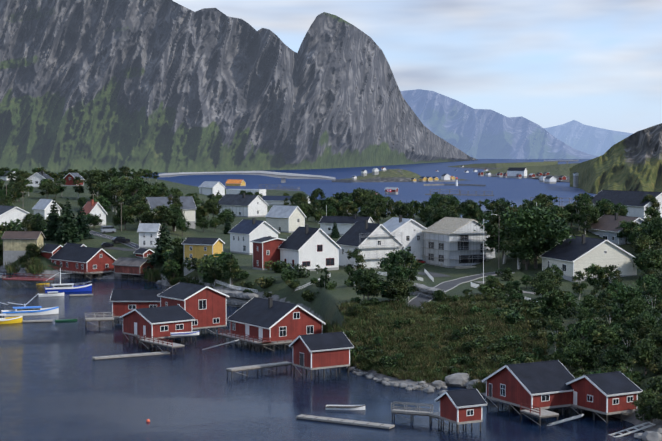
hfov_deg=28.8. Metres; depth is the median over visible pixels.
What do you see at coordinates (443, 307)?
bush
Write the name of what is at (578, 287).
tree
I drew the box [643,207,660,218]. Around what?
hill tree
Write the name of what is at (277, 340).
deck rail
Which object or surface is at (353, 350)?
bush
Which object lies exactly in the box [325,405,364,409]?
row boat
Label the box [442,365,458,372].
bush
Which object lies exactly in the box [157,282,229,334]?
tall rorbu
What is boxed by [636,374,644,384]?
bush
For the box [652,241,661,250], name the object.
edge tree
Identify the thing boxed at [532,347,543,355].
bush
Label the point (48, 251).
rorbu
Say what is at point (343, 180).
causeway
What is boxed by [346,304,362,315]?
slope
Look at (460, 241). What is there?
scaffolding
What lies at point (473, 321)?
slope grass
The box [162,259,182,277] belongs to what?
garden tree
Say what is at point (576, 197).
hill tree
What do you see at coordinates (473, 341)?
bush
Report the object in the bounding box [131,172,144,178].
tree
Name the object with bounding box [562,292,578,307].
tree
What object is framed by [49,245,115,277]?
rorbu
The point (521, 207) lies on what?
tree
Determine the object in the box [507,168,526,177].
house
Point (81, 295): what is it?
float
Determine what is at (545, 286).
tree
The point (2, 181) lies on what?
tree
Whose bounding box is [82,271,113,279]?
deck
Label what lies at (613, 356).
tree
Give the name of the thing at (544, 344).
slope grass
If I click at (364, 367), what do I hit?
slope grass
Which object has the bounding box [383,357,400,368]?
slope
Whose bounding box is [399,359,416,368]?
slope grass
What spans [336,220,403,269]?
white house
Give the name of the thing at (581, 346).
tree
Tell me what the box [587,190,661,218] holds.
house
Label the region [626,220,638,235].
hill tree
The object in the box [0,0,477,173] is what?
mountain
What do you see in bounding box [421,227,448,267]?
scaffold
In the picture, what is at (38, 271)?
shore bush
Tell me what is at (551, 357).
bush
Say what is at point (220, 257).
garden tree
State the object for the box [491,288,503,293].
roadside bush
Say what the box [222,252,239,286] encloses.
garden tree
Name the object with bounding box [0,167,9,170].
tree
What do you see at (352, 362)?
shore bush
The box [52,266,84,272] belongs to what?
deck rail
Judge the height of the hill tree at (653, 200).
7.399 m
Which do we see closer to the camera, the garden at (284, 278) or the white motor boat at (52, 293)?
the garden at (284, 278)
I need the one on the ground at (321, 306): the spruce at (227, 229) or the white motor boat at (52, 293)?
the spruce at (227, 229)
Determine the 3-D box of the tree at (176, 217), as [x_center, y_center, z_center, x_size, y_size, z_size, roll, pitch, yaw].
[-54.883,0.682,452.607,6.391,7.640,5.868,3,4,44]
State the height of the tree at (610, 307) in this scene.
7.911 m
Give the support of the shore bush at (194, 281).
on the ground at (321, 306)
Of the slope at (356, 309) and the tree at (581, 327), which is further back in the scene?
the slope at (356, 309)
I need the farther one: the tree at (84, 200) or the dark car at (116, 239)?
the tree at (84, 200)
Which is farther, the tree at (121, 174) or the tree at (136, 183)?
the tree at (121, 174)
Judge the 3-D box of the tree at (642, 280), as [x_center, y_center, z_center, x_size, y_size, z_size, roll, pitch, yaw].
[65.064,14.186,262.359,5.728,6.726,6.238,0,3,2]
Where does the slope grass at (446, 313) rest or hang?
on the ground at (321, 306)
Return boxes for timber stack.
[455,266,475,268]
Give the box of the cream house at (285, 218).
[265,205,305,232]
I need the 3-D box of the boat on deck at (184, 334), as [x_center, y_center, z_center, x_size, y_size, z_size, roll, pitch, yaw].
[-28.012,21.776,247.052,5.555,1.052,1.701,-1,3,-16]
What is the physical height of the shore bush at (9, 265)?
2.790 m
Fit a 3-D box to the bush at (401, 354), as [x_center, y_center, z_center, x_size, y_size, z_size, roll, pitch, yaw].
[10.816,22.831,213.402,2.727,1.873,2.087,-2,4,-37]
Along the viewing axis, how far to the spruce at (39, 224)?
424.72 m
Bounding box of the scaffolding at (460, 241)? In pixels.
[450,229,495,265]
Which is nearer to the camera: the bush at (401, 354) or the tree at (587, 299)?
the bush at (401, 354)
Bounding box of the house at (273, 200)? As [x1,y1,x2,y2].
[262,196,309,204]
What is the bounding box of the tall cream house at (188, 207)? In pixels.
[145,195,196,228]
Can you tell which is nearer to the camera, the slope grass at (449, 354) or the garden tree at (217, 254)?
the slope grass at (449, 354)
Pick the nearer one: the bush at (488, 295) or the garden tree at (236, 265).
the bush at (488, 295)
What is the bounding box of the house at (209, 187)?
[198,181,225,195]
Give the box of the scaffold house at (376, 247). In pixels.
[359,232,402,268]
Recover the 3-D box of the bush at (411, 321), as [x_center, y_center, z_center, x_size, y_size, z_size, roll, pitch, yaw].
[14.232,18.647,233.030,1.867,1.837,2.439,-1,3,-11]
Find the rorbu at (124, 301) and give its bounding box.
[110,290,164,321]
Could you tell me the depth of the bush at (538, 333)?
220.14 m
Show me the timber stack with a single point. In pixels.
(461, 267)
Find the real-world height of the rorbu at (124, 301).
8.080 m
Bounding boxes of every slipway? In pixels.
[202,339,238,349]
[546,414,583,425]
[609,422,655,436]
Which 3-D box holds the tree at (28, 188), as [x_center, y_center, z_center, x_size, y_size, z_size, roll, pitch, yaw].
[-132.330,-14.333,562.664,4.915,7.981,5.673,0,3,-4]
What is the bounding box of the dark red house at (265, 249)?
[250,237,285,269]
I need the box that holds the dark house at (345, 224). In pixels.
[319,214,373,235]
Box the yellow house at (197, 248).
[181,237,224,275]
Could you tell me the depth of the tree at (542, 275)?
267.55 m
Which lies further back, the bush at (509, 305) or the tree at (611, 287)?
the tree at (611, 287)
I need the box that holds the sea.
[0,159,644,440]
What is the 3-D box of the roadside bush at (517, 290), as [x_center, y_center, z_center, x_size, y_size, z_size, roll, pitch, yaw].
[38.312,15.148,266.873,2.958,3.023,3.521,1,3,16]
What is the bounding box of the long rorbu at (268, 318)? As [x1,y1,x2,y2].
[226,297,325,348]
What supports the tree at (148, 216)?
on the ground at (321, 306)
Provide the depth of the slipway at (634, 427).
168.50 m
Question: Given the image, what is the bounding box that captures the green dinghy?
[55,319,76,321]
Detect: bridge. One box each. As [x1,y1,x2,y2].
[159,171,334,182]
[544,160,578,163]
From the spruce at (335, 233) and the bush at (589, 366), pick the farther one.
the spruce at (335, 233)
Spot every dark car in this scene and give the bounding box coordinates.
[101,242,113,246]
[112,236,129,242]
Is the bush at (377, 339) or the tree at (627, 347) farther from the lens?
the bush at (377, 339)
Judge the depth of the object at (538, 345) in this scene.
214.56 m
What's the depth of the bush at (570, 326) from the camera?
226.08 m
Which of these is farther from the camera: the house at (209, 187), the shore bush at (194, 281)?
the house at (209, 187)
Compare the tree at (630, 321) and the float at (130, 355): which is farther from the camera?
the float at (130, 355)
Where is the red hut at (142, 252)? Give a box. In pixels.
[133,248,153,257]
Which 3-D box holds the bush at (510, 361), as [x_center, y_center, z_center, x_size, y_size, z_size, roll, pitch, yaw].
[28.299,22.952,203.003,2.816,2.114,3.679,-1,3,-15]
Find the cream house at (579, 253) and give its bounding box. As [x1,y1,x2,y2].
[539,235,636,281]
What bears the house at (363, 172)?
on the island knoll
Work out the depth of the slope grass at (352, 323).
236.55 m
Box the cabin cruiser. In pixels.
[1,293,58,315]
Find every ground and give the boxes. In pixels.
[0,176,661,430]
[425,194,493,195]
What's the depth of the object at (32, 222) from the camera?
424.99 m
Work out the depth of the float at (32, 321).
282.05 m
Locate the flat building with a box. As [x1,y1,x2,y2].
[226,189,265,195]
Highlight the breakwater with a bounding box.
[423,184,485,185]
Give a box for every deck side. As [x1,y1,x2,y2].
[57,270,90,279]
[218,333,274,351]
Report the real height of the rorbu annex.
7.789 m
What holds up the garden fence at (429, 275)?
on the ground at (321, 306)
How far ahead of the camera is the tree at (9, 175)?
775.25 m
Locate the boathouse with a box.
[289,332,353,379]
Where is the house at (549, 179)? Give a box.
[544,176,555,183]
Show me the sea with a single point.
(58, 382)
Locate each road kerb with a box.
[91,230,146,249]
[409,271,514,307]
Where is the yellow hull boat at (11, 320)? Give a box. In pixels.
[0,302,22,323]
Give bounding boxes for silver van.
[100,226,115,232]
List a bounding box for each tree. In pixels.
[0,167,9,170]
[0,179,4,186]
[0,193,14,204]
[0,198,7,205]
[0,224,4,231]
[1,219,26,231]
[5,172,13,178]
[8,174,24,184]
[8,188,20,201]
[9,189,16,200]
[10,182,25,201]
[13,170,28,178]
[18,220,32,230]
[22,213,33,221]
[23,179,33,195]
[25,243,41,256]
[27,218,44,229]
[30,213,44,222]
[32,167,41,172]
[37,181,57,198]
[38,178,47,185]
[46,178,54,185]
[51,173,60,178]
[54,185,62,196]
[57,178,66,196]
[72,176,84,197]
[77,197,87,205]
[78,172,88,178]
[81,169,111,193]
[86,214,102,228]
[87,175,100,193]
[89,181,105,200]
[93,181,108,193]
[93,196,110,213]
[97,184,122,208]
[104,184,119,211]
[106,167,119,181]
[107,185,124,212]
[108,174,126,194]
[112,213,127,229]
[115,205,136,229]
[116,194,133,210]
[118,172,125,177]
[120,176,130,182]
[122,167,129,176]
[123,177,147,197]
[124,195,145,220]
[126,176,147,194]
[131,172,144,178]
[131,202,152,222]
[133,194,145,222]
[136,180,152,195]
[137,211,155,222]
[141,169,150,179]
[144,183,171,196]
[151,205,174,224]
[152,172,159,178]
[153,182,168,190]
[155,188,168,196]
[159,266,178,281]
[161,250,173,260]
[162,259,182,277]
[167,194,182,207]
[167,206,184,231]
[168,202,184,230]
[168,212,179,231]
[168,245,183,270]
[169,187,182,195]
[170,236,183,248]
[176,217,190,235]
[182,255,208,271]
[193,197,203,205]
[194,217,208,231]
[195,205,199,219]
[195,258,213,269]
[196,205,208,219]
[197,256,229,275]
[202,272,214,283]
[205,199,221,216]
[208,265,221,285]
[209,217,221,231]
[209,252,237,262]
[215,211,233,224]
[215,256,226,271]
[216,272,227,279]
[220,260,242,284]
[222,209,236,219]
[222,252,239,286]
[283,198,289,205]
[344,248,366,279]
[352,268,372,299]
[353,267,384,299]
[376,247,423,276]
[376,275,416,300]
[377,280,398,301]
[386,265,413,292]
[396,252,417,281]
[406,268,418,300]
[474,208,503,261]
[484,203,568,263]
[485,202,515,263]
[497,230,557,269]
[499,202,576,268]
[500,215,530,268]
[500,221,551,265]
[506,204,529,263]
[530,269,562,287]
[531,278,562,296]
[533,193,547,205]
[535,292,563,323]
[538,198,555,206]
[540,289,570,318]
[543,264,563,280]
[544,205,570,218]
[545,195,557,206]
[546,317,565,350]
[552,331,571,351]
[553,345,582,370]
[560,215,568,225]
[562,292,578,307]
[563,203,579,227]
[564,335,603,369]
[568,317,602,346]
[570,270,587,299]
[572,199,584,230]
[573,193,593,206]
[573,368,587,377]
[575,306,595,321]
[575,370,605,378]
[578,193,591,211]
[578,213,591,233]
[578,294,599,307]
[579,203,600,224]
[584,263,606,294]
[585,315,617,350]
[587,300,602,317]
[587,364,618,372]
[588,307,600,318]
[588,324,617,349]
[590,284,606,305]
[594,198,613,209]
[596,291,612,318]
[596,346,631,368]
[597,203,615,216]
[597,289,618,305]
[598,200,612,213]
[599,264,622,287]
[599,300,621,327]
[606,279,625,293]
[608,283,653,316]
[608,325,628,347]
[612,202,629,214]
[615,220,632,243]
[616,328,640,354]
[616,356,640,377]
[616,366,639,385]
[617,208,627,215]
[618,293,635,314]
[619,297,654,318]
[619,316,627,337]
[621,314,652,340]
[625,317,641,341]
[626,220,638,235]
[626,228,646,243]
[629,226,652,248]
[629,338,661,374]
[630,221,649,234]
[631,234,656,253]
[631,247,661,271]
[631,386,661,424]
[633,250,654,270]
[634,310,658,328]
[635,274,661,298]
[638,267,660,286]
[639,269,657,296]
[640,194,661,209]
[640,217,653,224]
[641,282,661,318]
[641,331,661,351]
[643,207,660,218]
[643,216,661,248]
[645,395,661,420]
[646,329,661,354]
[648,273,661,297]
[651,396,661,420]
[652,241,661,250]
[655,355,661,374]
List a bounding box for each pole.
[119,203,123,230]
[483,225,483,282]
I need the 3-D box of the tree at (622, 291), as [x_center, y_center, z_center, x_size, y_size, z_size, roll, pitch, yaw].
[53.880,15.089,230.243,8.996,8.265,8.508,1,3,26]
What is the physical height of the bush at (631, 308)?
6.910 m
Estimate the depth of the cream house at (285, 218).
481.63 m
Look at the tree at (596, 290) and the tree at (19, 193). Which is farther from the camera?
the tree at (19, 193)
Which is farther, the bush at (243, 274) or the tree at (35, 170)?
the tree at (35, 170)
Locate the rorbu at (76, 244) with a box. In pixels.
[65,243,86,246]
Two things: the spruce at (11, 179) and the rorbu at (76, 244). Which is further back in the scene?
the spruce at (11, 179)
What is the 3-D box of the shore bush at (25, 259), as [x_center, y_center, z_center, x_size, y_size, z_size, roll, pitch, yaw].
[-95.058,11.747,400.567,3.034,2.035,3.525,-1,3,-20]
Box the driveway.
[477,281,541,294]
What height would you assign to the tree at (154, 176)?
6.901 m
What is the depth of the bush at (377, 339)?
221.06 m
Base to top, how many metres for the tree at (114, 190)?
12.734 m
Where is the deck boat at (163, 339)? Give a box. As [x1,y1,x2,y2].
[138,336,195,346]
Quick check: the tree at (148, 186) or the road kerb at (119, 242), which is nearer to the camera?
the road kerb at (119, 242)
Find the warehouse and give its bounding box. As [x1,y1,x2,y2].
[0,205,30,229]
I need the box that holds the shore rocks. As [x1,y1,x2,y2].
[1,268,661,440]
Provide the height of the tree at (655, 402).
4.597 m
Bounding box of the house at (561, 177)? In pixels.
[559,175,566,179]
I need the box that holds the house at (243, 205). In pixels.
[217,193,268,216]
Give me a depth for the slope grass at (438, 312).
243.65 m
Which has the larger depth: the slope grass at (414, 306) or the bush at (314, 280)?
the bush at (314, 280)
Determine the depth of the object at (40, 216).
430.95 m
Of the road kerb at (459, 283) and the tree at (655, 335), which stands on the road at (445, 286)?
the road kerb at (459, 283)
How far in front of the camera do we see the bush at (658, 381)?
181.08 m
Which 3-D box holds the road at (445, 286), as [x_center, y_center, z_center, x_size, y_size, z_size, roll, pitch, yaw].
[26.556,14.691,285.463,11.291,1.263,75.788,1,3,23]
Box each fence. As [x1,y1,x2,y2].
[214,283,256,292]
[297,274,329,289]
[375,271,422,280]
[424,269,433,281]
[471,283,537,301]
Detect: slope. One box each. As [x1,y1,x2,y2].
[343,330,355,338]
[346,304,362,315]
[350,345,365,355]
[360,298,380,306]
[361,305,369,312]
[364,348,383,359]
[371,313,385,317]
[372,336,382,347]
[379,355,401,364]
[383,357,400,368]
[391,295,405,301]
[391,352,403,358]
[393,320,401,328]
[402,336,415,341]
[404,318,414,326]
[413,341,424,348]
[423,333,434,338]
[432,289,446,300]
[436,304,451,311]
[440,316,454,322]
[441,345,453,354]
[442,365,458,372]
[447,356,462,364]
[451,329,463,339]
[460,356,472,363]
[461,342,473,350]
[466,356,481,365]
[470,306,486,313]
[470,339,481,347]
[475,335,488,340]
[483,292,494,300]
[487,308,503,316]
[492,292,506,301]
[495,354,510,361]
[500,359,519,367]
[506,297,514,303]
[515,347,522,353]
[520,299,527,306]
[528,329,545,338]
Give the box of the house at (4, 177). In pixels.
[0,171,15,180]
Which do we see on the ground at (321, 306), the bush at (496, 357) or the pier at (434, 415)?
the bush at (496, 357)
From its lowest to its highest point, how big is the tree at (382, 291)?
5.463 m
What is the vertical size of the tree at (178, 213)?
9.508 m
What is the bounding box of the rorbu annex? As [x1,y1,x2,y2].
[119,305,195,346]
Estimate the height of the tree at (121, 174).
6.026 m
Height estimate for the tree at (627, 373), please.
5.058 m
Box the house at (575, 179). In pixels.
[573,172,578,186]
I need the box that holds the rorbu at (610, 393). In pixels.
[565,371,642,423]
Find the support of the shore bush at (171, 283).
on the ground at (321, 306)
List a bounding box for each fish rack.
[430,189,459,194]
[530,197,571,206]
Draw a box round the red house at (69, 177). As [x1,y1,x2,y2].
[63,173,84,185]
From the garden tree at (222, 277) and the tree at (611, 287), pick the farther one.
the garden tree at (222, 277)
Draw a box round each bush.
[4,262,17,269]
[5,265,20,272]
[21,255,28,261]
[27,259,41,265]
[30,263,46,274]
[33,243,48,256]
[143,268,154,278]
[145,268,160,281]
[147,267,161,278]
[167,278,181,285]
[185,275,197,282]
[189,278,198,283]
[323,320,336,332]
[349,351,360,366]
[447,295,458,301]
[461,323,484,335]
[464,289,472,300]
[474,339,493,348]
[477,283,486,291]
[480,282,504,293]
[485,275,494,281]
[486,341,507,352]
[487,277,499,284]
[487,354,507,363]
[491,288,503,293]
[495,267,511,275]
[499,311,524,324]
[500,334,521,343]
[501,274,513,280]
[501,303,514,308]
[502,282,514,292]
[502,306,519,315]
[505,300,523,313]
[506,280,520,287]
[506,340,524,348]
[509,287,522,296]
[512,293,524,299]
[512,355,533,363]
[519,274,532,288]
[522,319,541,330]
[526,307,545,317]
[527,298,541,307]
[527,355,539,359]
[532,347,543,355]
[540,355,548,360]
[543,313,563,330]
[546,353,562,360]
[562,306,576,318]
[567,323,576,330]
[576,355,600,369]
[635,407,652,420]
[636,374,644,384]
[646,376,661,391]
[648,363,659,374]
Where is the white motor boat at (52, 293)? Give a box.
[38,291,63,296]
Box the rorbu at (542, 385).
[482,360,577,418]
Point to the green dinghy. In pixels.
(66, 320)
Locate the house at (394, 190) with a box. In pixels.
[384,187,398,194]
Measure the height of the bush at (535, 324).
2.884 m
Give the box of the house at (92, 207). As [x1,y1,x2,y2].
[82,200,107,225]
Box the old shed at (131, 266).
[112,257,155,279]
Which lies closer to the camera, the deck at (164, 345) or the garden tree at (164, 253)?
the deck at (164, 345)
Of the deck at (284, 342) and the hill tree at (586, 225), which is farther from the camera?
the hill tree at (586, 225)
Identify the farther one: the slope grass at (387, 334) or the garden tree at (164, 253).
the garden tree at (164, 253)
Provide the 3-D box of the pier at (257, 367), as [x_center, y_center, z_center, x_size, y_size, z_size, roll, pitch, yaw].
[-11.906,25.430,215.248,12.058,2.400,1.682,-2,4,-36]
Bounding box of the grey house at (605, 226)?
[586,213,647,244]
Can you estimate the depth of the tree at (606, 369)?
188.08 m
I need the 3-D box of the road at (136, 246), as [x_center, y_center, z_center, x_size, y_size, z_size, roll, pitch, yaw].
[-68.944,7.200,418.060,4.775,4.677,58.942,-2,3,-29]
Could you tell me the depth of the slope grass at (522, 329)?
225.29 m
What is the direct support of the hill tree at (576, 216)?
on the ground at (321, 306)
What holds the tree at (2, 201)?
on the ground at (321, 306)
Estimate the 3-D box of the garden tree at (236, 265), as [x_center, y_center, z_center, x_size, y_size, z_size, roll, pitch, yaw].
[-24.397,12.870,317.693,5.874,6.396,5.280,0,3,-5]
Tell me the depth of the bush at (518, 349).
209.42 m
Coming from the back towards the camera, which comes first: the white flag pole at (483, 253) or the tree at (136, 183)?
the tree at (136, 183)
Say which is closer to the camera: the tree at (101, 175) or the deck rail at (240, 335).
the deck rail at (240, 335)
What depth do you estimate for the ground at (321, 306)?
325.93 m
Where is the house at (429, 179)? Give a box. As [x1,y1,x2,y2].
[426,177,432,181]
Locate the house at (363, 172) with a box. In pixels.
[361,170,366,175]
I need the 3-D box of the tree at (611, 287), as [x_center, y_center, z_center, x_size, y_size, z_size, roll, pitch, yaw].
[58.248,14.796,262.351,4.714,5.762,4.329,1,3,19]
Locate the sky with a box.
[172,0,661,133]
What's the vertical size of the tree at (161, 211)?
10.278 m
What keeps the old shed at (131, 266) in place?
on the ground at (321, 306)
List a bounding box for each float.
[23,319,52,322]
[69,294,92,295]
[92,351,169,359]
[296,414,394,428]
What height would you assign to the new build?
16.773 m
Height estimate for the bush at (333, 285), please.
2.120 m
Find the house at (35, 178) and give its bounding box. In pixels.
[26,171,53,186]
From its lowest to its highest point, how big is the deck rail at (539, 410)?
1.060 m
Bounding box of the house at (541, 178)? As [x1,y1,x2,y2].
[539,176,545,181]
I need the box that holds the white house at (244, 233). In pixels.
[228,218,279,254]
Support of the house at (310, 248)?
on the ground at (321, 306)
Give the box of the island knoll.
[346,169,464,181]
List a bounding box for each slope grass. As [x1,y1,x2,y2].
[341,319,357,324]
[349,320,361,326]
[354,334,368,341]
[358,320,370,324]
[361,362,374,370]
[377,330,394,336]
[386,339,400,345]
[388,369,401,376]
[390,310,404,315]
[396,372,408,378]
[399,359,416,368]
[401,313,417,317]
[408,365,423,371]
[408,374,423,379]
[409,304,422,309]
[410,323,425,328]
[410,344,427,350]
[419,303,431,308]
[420,378,434,382]
[432,308,444,315]
[436,324,449,330]
[436,351,457,357]
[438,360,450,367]
[441,311,455,316]
[444,308,460,313]
[449,324,460,329]
[451,353,469,358]
[457,317,473,321]
[464,334,480,338]
[470,318,485,324]
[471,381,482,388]
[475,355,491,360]
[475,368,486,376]
[476,303,492,309]
[476,312,492,317]
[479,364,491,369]
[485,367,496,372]
[488,321,506,327]
[491,334,508,339]
[493,326,505,333]
[495,319,513,324]
[513,326,526,332]
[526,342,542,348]
[531,340,546,346]
[533,337,547,341]
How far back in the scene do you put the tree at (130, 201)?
473.97 m
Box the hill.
[569,123,661,193]
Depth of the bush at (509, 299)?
253.59 m
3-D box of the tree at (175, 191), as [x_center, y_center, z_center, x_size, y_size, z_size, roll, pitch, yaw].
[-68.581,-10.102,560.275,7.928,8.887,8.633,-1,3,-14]
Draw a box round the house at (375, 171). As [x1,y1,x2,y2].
[372,168,378,174]
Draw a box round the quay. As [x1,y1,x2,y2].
[433,180,455,181]
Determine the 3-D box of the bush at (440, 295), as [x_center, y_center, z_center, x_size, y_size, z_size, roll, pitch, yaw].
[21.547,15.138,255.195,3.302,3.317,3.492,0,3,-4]
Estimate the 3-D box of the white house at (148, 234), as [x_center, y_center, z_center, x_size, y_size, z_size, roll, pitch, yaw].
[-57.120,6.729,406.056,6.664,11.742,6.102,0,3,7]
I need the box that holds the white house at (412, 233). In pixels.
[382,215,426,260]
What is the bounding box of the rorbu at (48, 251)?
[40,244,62,259]
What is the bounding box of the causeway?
[332,179,352,182]
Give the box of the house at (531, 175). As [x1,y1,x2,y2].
[529,173,534,178]
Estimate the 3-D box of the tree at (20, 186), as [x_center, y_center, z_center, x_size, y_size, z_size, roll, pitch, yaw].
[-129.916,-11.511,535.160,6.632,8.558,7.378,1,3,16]
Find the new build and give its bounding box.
[421,217,494,267]
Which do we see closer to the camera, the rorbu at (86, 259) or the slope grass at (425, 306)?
the slope grass at (425, 306)
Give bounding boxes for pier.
[2,273,53,287]
[85,312,113,327]
[226,361,291,377]
[391,401,432,422]
[429,412,465,429]
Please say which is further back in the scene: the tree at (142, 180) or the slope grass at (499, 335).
the tree at (142, 180)
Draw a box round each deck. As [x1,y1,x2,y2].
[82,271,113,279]
[140,338,184,354]
[170,331,198,336]
[258,339,294,352]
[520,408,558,425]
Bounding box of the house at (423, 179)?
[419,177,426,181]
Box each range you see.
[400,89,598,158]
[544,120,632,155]
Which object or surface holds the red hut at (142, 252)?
on the ground at (321, 306)
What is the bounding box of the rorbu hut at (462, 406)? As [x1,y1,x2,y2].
[435,388,486,432]
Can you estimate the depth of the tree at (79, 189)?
554.45 m
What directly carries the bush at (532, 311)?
on the ground at (321, 306)
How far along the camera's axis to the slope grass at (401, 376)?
205.49 m
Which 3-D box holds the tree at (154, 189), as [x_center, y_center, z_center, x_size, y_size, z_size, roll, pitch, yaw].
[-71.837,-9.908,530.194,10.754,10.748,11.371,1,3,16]
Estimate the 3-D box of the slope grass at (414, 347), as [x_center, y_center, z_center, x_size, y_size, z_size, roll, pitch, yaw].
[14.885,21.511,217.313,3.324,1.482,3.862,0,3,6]
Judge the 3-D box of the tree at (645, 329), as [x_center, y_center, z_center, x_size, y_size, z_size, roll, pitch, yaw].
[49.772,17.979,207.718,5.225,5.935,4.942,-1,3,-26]
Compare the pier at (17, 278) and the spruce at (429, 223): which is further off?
the spruce at (429, 223)
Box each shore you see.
[448,161,557,169]
[483,163,578,181]
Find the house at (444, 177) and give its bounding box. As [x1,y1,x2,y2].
[441,174,450,180]
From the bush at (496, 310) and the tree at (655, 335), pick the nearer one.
the tree at (655, 335)
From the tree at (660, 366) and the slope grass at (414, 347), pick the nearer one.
the tree at (660, 366)
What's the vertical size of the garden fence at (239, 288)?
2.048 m
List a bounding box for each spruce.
[9,175,13,184]
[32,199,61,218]
[32,213,45,236]
[43,199,61,240]
[51,198,83,243]
[75,202,94,239]
[147,219,173,265]
[223,215,230,233]
[329,221,339,237]
[425,209,434,227]
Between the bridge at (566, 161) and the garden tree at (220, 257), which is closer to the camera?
the garden tree at (220, 257)
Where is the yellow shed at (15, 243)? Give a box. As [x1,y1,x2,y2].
[1,231,44,267]
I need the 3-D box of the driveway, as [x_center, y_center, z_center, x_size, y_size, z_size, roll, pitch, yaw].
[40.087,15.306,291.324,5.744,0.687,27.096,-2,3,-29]
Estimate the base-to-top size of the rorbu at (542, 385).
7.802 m
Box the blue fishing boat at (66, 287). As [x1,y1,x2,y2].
[44,268,91,292]
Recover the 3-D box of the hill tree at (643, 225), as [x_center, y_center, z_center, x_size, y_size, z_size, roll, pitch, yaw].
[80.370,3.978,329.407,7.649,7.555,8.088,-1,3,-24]
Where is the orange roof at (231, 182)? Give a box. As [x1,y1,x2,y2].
[225,179,245,185]
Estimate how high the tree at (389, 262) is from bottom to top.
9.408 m
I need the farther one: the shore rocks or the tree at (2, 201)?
the tree at (2, 201)
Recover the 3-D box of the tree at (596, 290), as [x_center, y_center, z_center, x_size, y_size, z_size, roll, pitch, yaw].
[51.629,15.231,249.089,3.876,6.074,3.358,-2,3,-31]
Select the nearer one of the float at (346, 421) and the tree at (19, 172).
the float at (346, 421)
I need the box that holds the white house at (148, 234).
[137,223,160,247]
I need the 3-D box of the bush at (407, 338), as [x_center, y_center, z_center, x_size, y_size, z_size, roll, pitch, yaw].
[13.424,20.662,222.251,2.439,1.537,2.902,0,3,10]
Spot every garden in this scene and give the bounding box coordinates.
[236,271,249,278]
[240,281,255,288]
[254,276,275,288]
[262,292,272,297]
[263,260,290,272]
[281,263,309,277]
[281,268,296,281]
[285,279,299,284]
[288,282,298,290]
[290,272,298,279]
[301,289,318,302]
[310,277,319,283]
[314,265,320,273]
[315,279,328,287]
[320,267,330,284]
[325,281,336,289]
[344,278,359,286]
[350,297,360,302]
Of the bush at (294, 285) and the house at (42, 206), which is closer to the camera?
the bush at (294, 285)
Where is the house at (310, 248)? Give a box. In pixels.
[278,225,340,270]
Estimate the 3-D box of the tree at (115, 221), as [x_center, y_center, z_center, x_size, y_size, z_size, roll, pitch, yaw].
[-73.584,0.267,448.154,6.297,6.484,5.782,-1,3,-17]
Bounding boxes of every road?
[90,231,145,248]
[104,246,135,250]
[408,272,513,307]
[418,272,448,276]
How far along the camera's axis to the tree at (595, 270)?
279.20 m
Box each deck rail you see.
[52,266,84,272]
[89,268,112,272]
[140,334,172,345]
[218,328,262,341]
[262,334,306,343]
[520,403,540,415]
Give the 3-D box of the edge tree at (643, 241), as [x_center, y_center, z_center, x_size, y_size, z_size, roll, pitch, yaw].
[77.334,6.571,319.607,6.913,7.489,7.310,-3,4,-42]

